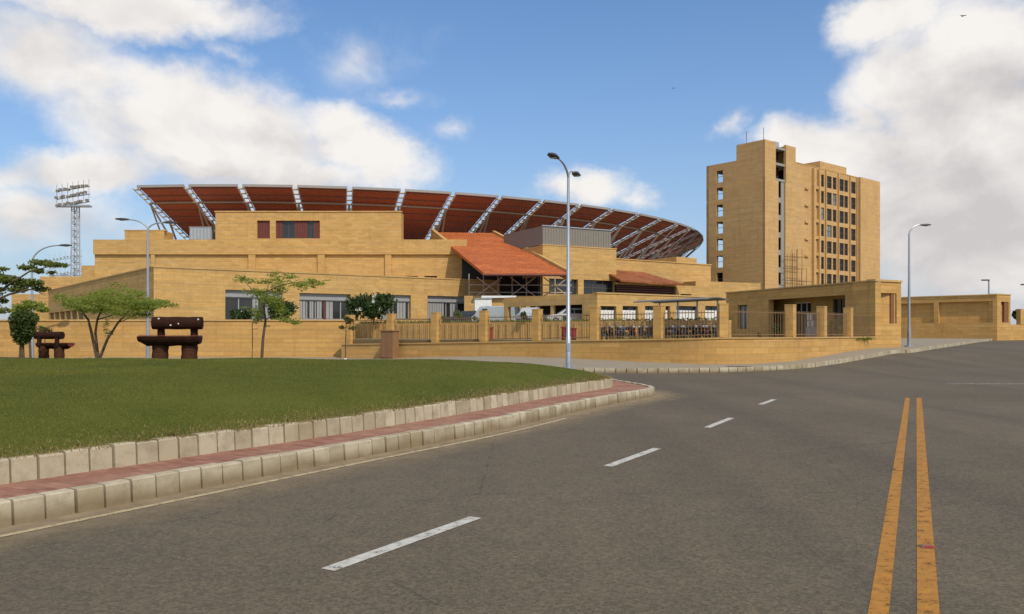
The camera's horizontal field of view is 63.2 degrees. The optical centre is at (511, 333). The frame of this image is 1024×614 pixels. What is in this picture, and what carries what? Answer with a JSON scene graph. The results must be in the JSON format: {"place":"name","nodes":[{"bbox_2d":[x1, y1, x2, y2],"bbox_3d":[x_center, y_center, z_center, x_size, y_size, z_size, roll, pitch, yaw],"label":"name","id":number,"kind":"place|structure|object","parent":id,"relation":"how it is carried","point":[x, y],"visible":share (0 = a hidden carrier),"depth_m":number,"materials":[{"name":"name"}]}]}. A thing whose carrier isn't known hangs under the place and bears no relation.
{"place":"outdoors","nodes":[
{"label":"outdoors","id":0,"kind":"place"},
{"bbox_2d":[37,325,52,342],"bbox_3d":[-24.680,0.480,43.961,0.813,1.940,0.747,0,0,-35],"label":"shrub","id":1,"kind":"object","parent":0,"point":[43,329],"visible":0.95,"depth_m":43.95,"materials":[{"name":"green plant"}]},
{"bbox_2d":[49,251,80,276],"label":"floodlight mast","id":2,"kind":"object","parent":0,"point":[62,275],"visible":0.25,"depth_m":518.35,"materials":[{"name":"metal"}]},
{"bbox_2d":[0,357,611,458],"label":"lawn","id":3,"kind":"structure","parent":0,"point":[182,408],"depth_m":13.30,"materials":[{"name":"plant"}]},
{"bbox_2d":[7,309,39,358],"bbox_3d":[-16.147,0.049,27.495,0.922,1.731,0.955,0,0,0],"label":"clipped bush","id":4,"kind":"object","parent":3,"relation":"on","point":[22,326],"visible":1,"depth_m":27.32,"materials":[{"name":"green plant"}]},
{"bbox_2d":[10,300,51,357],"bbox_3d":[-17.897,-0.156,31.166,1.612,2.343,1.298,0,0,0],"label":"acacia tree","id":5,"kind":"object","parent":3,"relation":"on","point":[28,305],"visible":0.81,"depth_m":30.96,"materials":[{"name":"green plant"}]},
{"bbox_2d":[0,259,69,313],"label":"acacia tree","id":6,"kind":"object","parent":3,"relation":"on","point":[20,285],"visible":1,"depth_m":35.97,"materials":[{"name":"green plant"}]},
{"bbox_2d":[31,244,71,356],"bbox_3d":[-27.809,-1.956,50.065,2.523,6.912,0.445,0,0,-4],"label":"street lamp","id":7,"kind":"object","parent":3,"relation":"on","point":[32,339],"visible":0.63,"depth_m":49.98,"materials":[{"name":"metal"}]},
{"bbox_2d":[33,332,74,358],"bbox_3d":[-22.078,0.585,40.142,1.701,1.395,0.793,0,0,8],"label":"log bench","id":8,"kind":"object","parent":3,"relation":"on","point":[56,346],"visible":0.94,"depth_m":39.88,"materials":[{"name":"brown wood"}]},
{"bbox_2d":[52,281,179,357],"bbox_3d":[-12.803,-0.455,26.925,4.411,2.668,4.216,0,0,0],"label":"acacia tree","id":9,"kind":"object","parent":3,"relation":"on","point":[100,305],"visible":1,"depth_m":26.63,"materials":[{"name":"green plant"}]},
{"bbox_2d":[115,218,176,358],"bbox_3d":[-20.208,-2.440,45.993,3.250,7.880,0.456,0,0,-5],"label":"street lamp","id":10,"kind":"object","parent":3,"relation":"on","point":[147,293],"visible":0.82,"depth_m":45.95,"materials":[{"name":"metal"}]},
{"bbox_2d":[137,317,203,358],"bbox_3d":[-10.266,0.207,25.017,1.754,1.455,0.793,0,0,-8],"label":"log bench","id":11,"kind":"object","parent":3,"relation":"on","point":[160,342],"visible":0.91,"depth_m":24.94,"materials":[{"name":"brown wood"}]},
{"bbox_2d":[251,322,257,357],"bbox_3d":[-8.306,0.259,26.857,0.239,1.300,0.051,0,0,20],"label":"tree stake","id":12,"kind":"object","parent":3,"relation":"on","point":[252,339],"visible":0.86,"depth_m":26.89,"materials":[{"name":"brown wood"}]},
{"bbox_2d":[232,270,329,357],"bbox_3d":[-7.351,-0.607,26.651,2.932,2.877,2.212,0,0,-26],"label":"acacia tree","id":13,"kind":"object","parent":3,"relation":"on","point":[269,298],"visible":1,"depth_m":26.48,"materials":[{"name":"green plant"}]},
{"bbox_2d":[339,316,355,357],"bbox_3d":[-5.432,0.159,27.528,0.696,1.510,0.372,0,0,33],"label":"sapling","id":14,"kind":"object","parent":3,"relation":"on","point":[349,320],"visible":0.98,"depth_m":27.47,"materials":[{"name":"green plant"}]},
{"bbox_2d":[547,152,580,368],"bbox_3d":[1.901,-2.321,28.177,0.538,7.042,3.347,0,0,20],"label":"street lamp","id":15,"kind":"object","parent":3,"relation":"on","point":[551,155],"visible":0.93,"depth_m":28.15,"materials":[{"name":"metal"}]},
{"bbox_2d":[0,380,647,498],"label":"paved strip","id":16,"kind":"object","parent":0,"point":[21,488],"visible":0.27,"depth_m":10.67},
{"bbox_2d":[0,357,612,484],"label":"kerb","id":17,"kind":"structure","parent":16,"relation":"on","point":[46,465],"depth_m":10.75,"materials":[{"name":"concrete"}]},
{"bbox_2d":[354,338,604,343],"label":"yard","id":18,"kind":"structure","parent":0,"point":[400,340],"depth_m":50.34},
{"bbox_2d":[356,320,730,338],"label":"retaining wall","id":19,"kind":"structure","parent":18,"relation":"on","point":[416,330],"depth_m":55.23,"materials":[{"name":"brick"}]},
{"bbox_2d":[354,292,397,323],"bbox_3d":[-10.163,-1.960,61.719,3.263,2.400,3.222,0,0,0],"label":"frangipani","id":20,"kind":"object","parent":19,"relation":"on","point":[371,307],"visible":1,"depth_m":61.32,"materials":[{"name":"green plant"}]},
{"bbox_2d":[455,310,463,317],"bbox_3d":[-3.723,-1.322,58.511,0.661,0.794,0.601,0,0,0],"label":"shrub","id":21,"kind":"object","parent":19,"relation":"on","point":[457,314],"visible":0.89,"depth_m":58.45,"materials":[{"name":"green plant"}]},
{"bbox_2d":[560,327,570,339],"bbox_3d":[2.821,-0.015,43.683,0.420,0.710,0.435,0,0,35],"label":"fire cabinet","id":22,"kind":"object","parent":18,"relation":"on","point":[563,331],"visible":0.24,"depth_m":43.53,"materials":[{"name":"red paint"}]},
{"bbox_2d":[570,328,575,339],"bbox_3d":[3.157,0.015,43.448,0.320,0.650,0.435,0,0,35],"label":"fire cabinet","id":23,"kind":"object","parent":18,"relation":"on","point":[573,332],"visible":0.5,"depth_m":43.30,"materials":[{"name":"red metal"}]},
{"bbox_2d":[601,321,607,339],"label":"motorcycle","id":24,"kind":"object","parent":18,"relation":"on","point":[603,332],"visible":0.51,"depth_m":46.83,"materials":[{"name":"black metal"}]},
{"bbox_2d":[606,321,614,337],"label":"motorcycle","id":25,"kind":"object","parent":18,"relation":"on","point":[610,330],"visible":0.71,"depth_m":46.30,"materials":[{"name":"black metal"}]},
{"bbox_2d":[617,322,631,338],"bbox_3d":[6.328,-0.165,46.202,0.582,1.016,1.617,-8,-6,43],"label":"motorcycle","id":26,"kind":"object","parent":18,"relation":"on","point":[622,332],"visible":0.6,"depth_m":45.94,"materials":[{"name":"black metal"}]},
{"bbox_2d":[628,321,637,338],"bbox_3d":[6.672,-0.164,45.899,0.582,1.016,1.617,-8,0,0],"label":"motorcycle","id":27,"kind":"object","parent":18,"relation":"on","point":[633,329],"visible":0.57,"depth_m":45.52,"materials":[{"name":"black metal"}]},
{"bbox_2d":[634,321,644,338],"bbox_3d":[7.081,-0.166,45.650,0.582,1.016,1.617,-6,-2,21],"label":"motorcycle","id":28,"kind":"object","parent":18,"relation":"on","point":[641,332],"visible":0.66,"depth_m":45.40,"materials":[{"name":"metal"}]},
{"bbox_2d":[642,321,651,338],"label":"motorcycle","id":29,"kind":"object","parent":18,"relation":"on","point":[647,330],"visible":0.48,"depth_m":45.04,"materials":[{"name":"metal"}]},
{"bbox_2d":[609,337,715,340],"bbox_3d":[7.658,0.276,40.808,6.681,0.390,0.783,0,0,35],"label":"ground cover","id":30,"kind":"object","parent":18,"relation":"on","point":[644,338],"visible":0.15,"depth_m":41.72,"materials":[{"name":"green plant"}]},
{"bbox_2d":[662,321,675,338],"bbox_3d":[8.444,-0.167,44.722,1.617,1.016,0.582,0,-4,-43],"label":"motorcycle","id":31,"kind":"object","parent":18,"relation":"on","point":[668,331],"visible":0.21,"depth_m":44.55,"materials":[{"name":"metal"}]},
{"bbox_2d":[668,321,678,337],"bbox_3d":[8.727,-0.167,44.505,0.582,1.016,1.617,-5,-2,23],"label":"motorcycle","id":32,"kind":"object","parent":18,"relation":"on","point":[675,330],"visible":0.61,"depth_m":44.21,"materials":[{"name":"metal"}]},
{"bbox_2d":[633,297,727,319],"bbox_3d":[9.650,-0.850,48.159,1.800,2.380,5.828,0,0,-34],"label":"bike shelter","id":33,"kind":"object","parent":18,"relation":"on","point":[696,300],"visible":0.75,"depth_m":47.87,"materials":[{"name":"metal"}]},
{"bbox_2d":[680,321,694,337],"bbox_3d":[9.367,-0.167,44.076,0.582,1.016,1.617,-6,-4,44],"label":"motorcycle","id":34,"kind":"object","parent":18,"relation":"on","point":[687,331],"visible":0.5,"depth_m":43.91,"materials":[{"name":"metal"}]},
{"bbox_2d":[690,321,700,337],"bbox_3d":[9.665,-0.166,43.833,0.582,1.016,1.617,-5,-1,7],"label":"motorcycle","id":35,"kind":"object","parent":18,"relation":"on","point":[695,329],"visible":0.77,"depth_m":43.42,"materials":[{"name":"metal"}]},
{"bbox_2d":[697,320,706,337],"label":"motorcycle","id":36,"kind":"object","parent":18,"relation":"on","point":[699,329],"visible":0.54,"depth_m":43.43,"materials":[{"name":"metal"}]},
{"bbox_2d":[702,320,712,337],"bbox_3d":[10.243,-0.166,43.441,0.582,1.016,1.617,-6,-2,21],"label":"motorcycle","id":37,"kind":"object","parent":18,"relation":"on","point":[708,330],"visible":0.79,"depth_m":43.10,"materials":[{"name":"metal"}]},
{"bbox_2d":[708,321,716,336],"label":"motorcycle","id":38,"kind":"object","parent":18,"relation":"on","point":[713,329],"visible":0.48,"depth_m":42.79,"materials":[{"name":"metal"}]},
{"bbox_2d":[771,323,782,336],"bbox_3d":[14.286,-0.216,44.826,0.684,0.816,0.606,0,0,-36],"label":"potted plant","id":39,"kind":"object","parent":18,"relation":"on","point":[777,329],"visible":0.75,"depth_m":44.73,"materials":[{"name":"green plant"}]},
{"bbox_2d":[740,336,873,340],"bbox_3d":[15.626,0.286,44.748,16.149,0.448,0.921,0,0,-42],"label":"ground cover","id":40,"kind":"object","parent":18,"relation":"on","point":[865,338],"visible":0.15,"depth_m":49.13,"materials":[{"name":"green plant"}]},
{"bbox_2d":[806,314,827,336],"bbox_3d":[21.222,-0.560,57.878,0.724,1.800,1.600,0,0,-19],"label":"crate stack","id":41,"kind":"object","parent":18,"relation":"on","point":[812,326],"visible":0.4,"depth_m":58.10,"materials":[{"name":"white paint"}]},
{"bbox_2d":[830,318,842,336],"bbox_3d":[20.309,-0.406,51.791,1.224,1.330,1.071,0,0,0],"label":"potted plant","id":42,"kind":"object","parent":18,"relation":"on","point":[836,325],"visible":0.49,"depth_m":51.77,"materials":[{"name":"green plant"}]},
{"bbox_2d":[0,340,1023,613],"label":"road","id":43,"kind":"structure","parent":0,"point":[778,504],"depth_m":7.58,"materials":[{"name":"grey asphalt"}]},
{"bbox_2d":[0,418,566,536],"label":"edge line","id":44,"kind":"object","parent":43,"relation":"on","point":[57,524],"visible":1,"depth_m":9.05,"materials":[{"name":"beige paint"}]},
{"bbox_2d":[0,378,654,527],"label":"kerb","id":45,"kind":"structure","parent":43,"relation":"on","point":[23,509],"depth_m":9.74,"materials":[{"name":"concrete"}]},
{"bbox_2d":[0,392,672,537],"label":"gutter dust","id":46,"kind":"object","parent":43,"relation":"on","point":[79,516],"visible":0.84,"depth_m":9.76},
{"bbox_2d":[322,516,479,570],"bbox_3d":[-0.832,1.696,6.845,0.130,0.001,1.976,0,0,30],"label":"lane marking","id":47,"kind":"object","parent":43,"relation":"on","point":[372,553],"visible":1,"depth_m":6.70,"materials":[{"name":"white paint"}]},
{"bbox_2d":[83,339,991,372],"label":"kerb","id":48,"kind":"structure","parent":43,"relation":"on","point":[717,370],"depth_m":36.91,"materials":[{"name":"concrete"}]},
{"bbox_2d":[604,448,660,465],"bbox_3d":[1.694,1.696,11.511,0.130,0.001,1.909,0,0,29],"label":"lane marking","id":49,"kind":"object","parent":43,"relation":"on","point":[633,456],"visible":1,"depth_m":11.41,"materials":[{"name":"white paint"}]},
{"bbox_2d":[706,418,733,427],"bbox_3d":[3.987,1.696,15.946,0.130,0.001,1.940,0,0,27],"label":"lane marking","id":50,"kind":"object","parent":43,"relation":"on","point":[718,422],"visible":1,"depth_m":15.92,"materials":[{"name":"white paint"}]},
{"bbox_2d":[868,398,909,613],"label":"line","id":51,"kind":"object","parent":43,"relation":"on","point":[880,594],"visible":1,"depth_m":6.93,"materials":[{"name":"yellow paint"}]},
{"bbox_2d":[917,544,936,548],"bbox_3d":[3.298,1.686,6.617,0.120,0.016,0.100,0,0,0],"label":"road stud","id":52,"kind":"object","parent":43,"relation":"on","point":[926,546],"visible":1,"depth_m":6.58,"materials":[{"name":"red paint"}]},
{"bbox_2d":[916,398,939,613],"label":"line","id":53,"kind":"object","parent":43,"relation":"on","point":[925,589],"visible":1,"depth_m":7.00,"materials":[{"name":"yellow paint"}]},
{"bbox_2d":[0,0,1023,324],"label":"sky","id":54,"kind":"structure","parent":0,"point":[923,100],"materials":[{"name":"blue"}]},
{"bbox_2d":[111,338,981,367],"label":"footpath","id":55,"kind":"structure","parent":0,"point":[595,363],"depth_m":42.27,"materials":[{"name":"concrete"}]},
{"bbox_2d":[0,320,345,357],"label":"boundary wall","id":56,"kind":"structure","parent":55,"relation":"on","point":[305,338],"depth_m":54.00,"materials":[{"name":"brick"}]},
{"bbox_2d":[379,330,399,358],"bbox_3d":[-7.196,0.620,48.977,1.100,1.660,0.600,0,0,35],"label":"utility box","id":57,"kind":"object","parent":55,"relation":"on","point":[389,344],"visible":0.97,"depth_m":48.72,"materials":[{"name":"orange paint"}]},
{"bbox_2d":[381,333,386,356],"bbox_3d":[-7.533,0.650,48.896,0.440,1.450,0.020,0,0,35],"label":"door","id":58,"kind":"structure","parent":57,"relation":"in","point":[383,335],"depth_m":48.87,"materials":[{"name":"orange paint"}]},
{"bbox_2d":[387,333,392,356],"bbox_3d":[-7.140,0.650,48.621,0.440,1.450,0.020,0,0,35],"label":"door","id":59,"kind":"structure","parent":57,"relation":"in","point":[389,335],"depth_m":48.60,"materials":[{"name":"orange paint"}]},
{"bbox_2d":[341,303,875,363],"bbox_3d":[5.846,0.144,45.526,33.150,3.311,14.018,0,0,0],"label":"boundary fence","id":60,"kind":"object","parent":55,"relation":"on","point":[722,347],"visible":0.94,"depth_m":42.18,"materials":[{"name":"stone"}]},
{"bbox_2d":[725,279,902,347],"bbox_3d":[21.162,-0.840,59.451,3.346,5.080,16.438,0,0,-18],"label":"gatehouse","id":61,"kind":"object","parent":55,"relation":"on","point":[879,300],"visible":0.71,"depth_m":56.94,"materials":[{"name":"brick"}]},
{"bbox_2d":[740,305,746,328],"bbox_3d":[18.126,-1.325,64.696,0.090,1.850,1.300,0,0,-19],"label":"window","id":62,"kind":"structure","parent":61,"relation":"in","point":[742,307],"depth_m":64.93,"materials":[{"name":"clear glass"}]},
{"bbox_2d":[796,302,810,336],"bbox_3d":[21.382,-1.000,60.834,0.090,2.600,1.900,0,0,-19],"label":"window","id":63,"kind":"structure","parent":61,"relation":"in","point":[804,306],"depth_m":60.97,"materials":[{"name":"black glass"}]},
{"bbox_2d":[834,299,844,323],"bbox_3d":[22.709,-1.500,56.902,0.090,1.800,1.800,0,0,-19],"label":"window","id":64,"kind":"structure","parent":61,"relation":"in","point":[839,304],"depth_m":57.36,"materials":[{"name":"black glass"}]},
{"bbox_2d":[905,224,930,346],"bbox_3d":[26.218,-3.144,53.626,1.688,7.918,0.472,0,0,0],"label":"street lamp","id":65,"kind":"object","parent":55,"relation":"on","point":[909,327],"visible":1,"depth_m":53.55,"materials":[{"name":"metal"}]},
{"bbox_2d":[901,294,1010,340],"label":"street wall","id":66,"kind":"structure","parent":55,"relation":"on","point":[984,316],"depth_m":89.76,"materials":[{"name":"brick"}]},
{"bbox_2d":[981,279,989,293],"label":"street lamp","id":67,"kind":"object","parent":55,"relation":"on","point":[988,280],"visible":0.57,"depth_m":111.91,"materials":[{"name":"metal"}]},
{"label":"terrace","id":68,"kind":"structure","parent":0,"visible":0},
{"bbox_2d":[229,308,254,319],"bbox_3d":[-20.108,-1.369,61.849,1.869,1.232,1.684,0,0,0],"label":"frangipani","id":69,"kind":"object","parent":68,"relation":"on","point":[240,314],"visible":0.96,"depth_m":61.59,"materials":[{"name":"green plant"}]},
{"bbox_2d":[267,300,299,319],"bbox_3d":[-17.090,-1.656,61.750,2.417,1.936,2.381,0,0,0],"label":"frangipani","id":70,"kind":"object","parent":68,"relation":"on","point":[292,306],"visible":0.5,"depth_m":61.47,"materials":[{"name":"green plant"}]},
{"bbox_2d":[343,295,360,319],"bbox_3d":[-12.097,-1.914,63.889,1.678,2.309,1.651,0,0,0],"label":"frangipani","id":71,"kind":"object","parent":68,"relation":"on","point":[351,308],"visible":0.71,"depth_m":63.62,"materials":[{"name":"green plant"}]},
{"bbox_2d":[12,184,760,323],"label":"stadium","id":72,"kind":"object","parent":68,"relation":"on","point":[371,240],"visible":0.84,"depth_m":111.90,"materials":[{"name":"beige brick"}]},
{"bbox_2d":[189,227,214,239],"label":"water tank","id":73,"kind":"object","parent":72,"relation":"on","point":[202,233],"visible":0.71,"depth_m":113.40,"materials":[{"name":"white metal"}]},
{"bbox_2d":[225,297,280,319],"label":"window","id":74,"kind":"structure","parent":72,"relation":"in","point":[231,303],"depth_m":90.29,"materials":[{"name":"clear glass"}]},
{"bbox_2d":[283,221,294,237],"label":"window","id":75,"kind":"structure","parent":72,"relation":"in","point":[288,226],"depth_m":112.32,"materials":[{"name":"clear glass"}]},
{"bbox_2d":[308,221,313,237],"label":"window","id":76,"kind":"structure","parent":72,"relation":"in","point":[310,223],"depth_m":112.32,"materials":[{"name":"clear glass"}]},
{"bbox_2d":[300,300,347,319],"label":"window","id":77,"kind":"structure","parent":72,"relation":"in","point":[339,310],"depth_m":96.01,"materials":[{"name":"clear glass"}]},
{"bbox_2d":[379,301,408,319],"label":"window","id":78,"kind":"structure","parent":72,"relation":"in","point":[407,303],"depth_m":100.59,"materials":[{"name":"grey glass"}]},
{"bbox_2d":[428,302,463,320],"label":"window","id":79,"kind":"structure","parent":72,"relation":"in","point":[446,304],"depth_m":104.48,"materials":[{"name":"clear glass"}]},
{"bbox_2d":[549,279,575,294],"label":"window","id":80,"kind":"structure","parent":72,"relation":"in","point":[573,282],"depth_m":106.95,"materials":[{"name":"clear glass"}]},
{"bbox_2d":[584,280,612,293],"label":"window","id":81,"kind":"structure","parent":72,"relation":"in","point":[590,286],"depth_m":109.56,"materials":[{"name":"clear glass"}]},
{"bbox_2d":[445,311,476,322],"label":"sedan car","id":82,"kind":"object","parent":68,"relation":"on","point":[467,314],"visible":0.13,"depth_m":79.20,"materials":[{"name":"paint"}]},
{"bbox_2d":[473,298,492,310],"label":"site cabin","id":83,"kind":"object","parent":68,"relation":"on","point":[479,302],"visible":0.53,"depth_m":86.08,"materials":[{"name":"white metal"}]},
{"bbox_2d":[471,306,519,321],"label":"minivan","id":84,"kind":"object","parent":68,"relation":"on","point":[498,311],"visible":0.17,"depth_m":78.00,"materials":[{"name":"white paint"}]},
{"bbox_2d":[482,296,515,305],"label":"cream shed","id":85,"kind":"structure","parent":68,"relation":"on","point":[496,300],"depth_m":88.00,"materials":[{"name":"stone"}]},
{"bbox_2d":[516,307,539,320],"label":"sedan car","id":86,"kind":"object","parent":68,"relation":"on","point":[528,310],"visible":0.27,"depth_m":68.17,"materials":[{"name":"white paint"}]},
{"bbox_2d":[359,316,733,323],"bbox_3d":[0.353,-0.882,55.021,29.300,0.544,1.003,0,0,35],"label":"ground cover","id":87,"kind":"object","parent":68,"relation":"on","point":[602,319],"visible":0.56,"depth_m":53.54,"materials":[{"name":"green plant"}]},
{"bbox_2d":[543,308,581,321],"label":"sedan car","id":88,"kind":"object","parent":68,"relation":"on","point":[575,311],"visible":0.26,"depth_m":70.42,"materials":[{"name":"white paint"}]},
{"bbox_2d":[502,292,725,321],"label":"building","id":89,"kind":"structure","parent":68,"relation":"on","point":[611,303],"depth_m":71.50,"materials":[{"name":"brick"}]},
{"bbox_2d":[600,306,613,320],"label":"window","id":90,"kind":"structure","parent":89,"relation":"in","point":[604,309],"depth_m":68.90,"materials":[{"name":"white glass"}]},
{"bbox_2d":[623,306,635,319],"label":"window","id":91,"kind":"structure","parent":89,"relation":"in","point":[629,309],"depth_m":70.27,"materials":[{"name":"white glass"}]},
{"bbox_2d":[645,306,652,319],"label":"window","id":92,"kind":"structure","parent":89,"relation":"in","point":[648,309],"depth_m":71.56,"materials":[{"name":"white glass"}]},
{"bbox_2d":[676,306,695,319],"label":"window","id":93,"kind":"structure","parent":89,"relation":"in","point":[681,308],"depth_m":74.24,"materials":[{"name":"white glass"}]},
{"bbox_2d":[705,306,716,319],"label":"window","id":94,"kind":"structure","parent":89,"relation":"in","point":[707,308],"depth_m":75.85,"materials":[{"name":"white glass"}]},
{"bbox_2d":[706,127,879,288],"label":"apartment tower","id":95,"kind":"structure","parent":68,"relation":"on","point":[777,203],"depth_m":157.66,"materials":[{"name":"stone"}]},
{"bbox_2d":[827,176,830,188],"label":"window","id":96,"kind":"structure","parent":95,"relation":"in","point":[828,177],"depth_m":164.65,"materials":[{"name":"black glass"}]},
{"bbox_2d":[827,192,830,204],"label":"window","id":97,"kind":"structure","parent":95,"relation":"in","point":[828,194],"depth_m":164.75,"materials":[{"name":"black glass"}]},
{"bbox_2d":[827,209,830,220],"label":"window","id":98,"kind":"structure","parent":95,"relation":"in","point":[828,210],"depth_m":164.69,"materials":[{"name":"black glass"}]},
{"bbox_2d":[827,225,830,236],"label":"window","id":99,"kind":"structure","parent":95,"relation":"in","point":[828,226],"depth_m":164.65,"materials":[{"name":"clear glass"}]},
{"bbox_2d":[827,241,830,253],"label":"window","id":100,"kind":"structure","parent":95,"relation":"in","point":[828,243],"depth_m":164.55,"materials":[{"name":"black glass"}]},
{"bbox_2d":[827,258,830,269],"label":"window","id":101,"kind":"structure","parent":95,"relation":"in","point":[828,259],"depth_m":164.65,"materials":[{"name":"black glass"}]},
{"bbox_2d":[851,182,854,193],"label":"window","id":102,"kind":"structure","parent":95,"relation":"in","point":[852,183],"depth_m":170.90,"materials":[{"name":"black glass"}]},
{"bbox_2d":[851,197,854,208],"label":"window","id":103,"kind":"structure","parent":95,"relation":"in","point":[852,199],"depth_m":170.65,"materials":[{"name":"black glass"}]},
{"bbox_2d":[851,213,854,224],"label":"window","id":104,"kind":"structure","parent":95,"relation":"in","point":[852,214],"depth_m":170.65,"materials":[{"name":"black glass"}]},
{"bbox_2d":[851,229,854,240],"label":"window","id":105,"kind":"structure","parent":95,"relation":"in","point":[852,230],"depth_m":170.90,"materials":[{"name":"black glass"}]},
{"bbox_2d":[851,245,854,255],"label":"window","id":106,"kind":"structure","parent":95,"relation":"in","point":[852,246],"depth_m":170.79,"materials":[{"name":"black glass"}]},
{"bbox_2d":[851,260,854,271],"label":"window","id":107,"kind":"structure","parent":95,"relation":"in","point":[852,262],"depth_m":170.65,"materials":[{"name":"black glass"}]},
{"bbox_2d":[785,248,811,286],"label":"scaffolding","id":108,"kind":"object","parent":68,"relation":"on","point":[796,268],"visible":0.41,"depth_m":153.96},
{"bbox_3d":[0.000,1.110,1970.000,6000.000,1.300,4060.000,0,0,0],"label":"ground","id":109,"kind":"structure","parent":0,"visible":0},
{"bbox_2d":[54,180,91,276],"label":"floodlight mast","id":110,"kind":"object","parent":109,"relation":"on","point":[71,205],"visible":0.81,"depth_m":249.00,"materials":[{"name":"metal"}]},
{"bbox_2d":[1011,309,1023,339],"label":"street wall","id":111,"kind":"structure","parent":109,"relation":"on","point":[1017,331],"depth_m":90.06,"materials":[{"name":"stone"}]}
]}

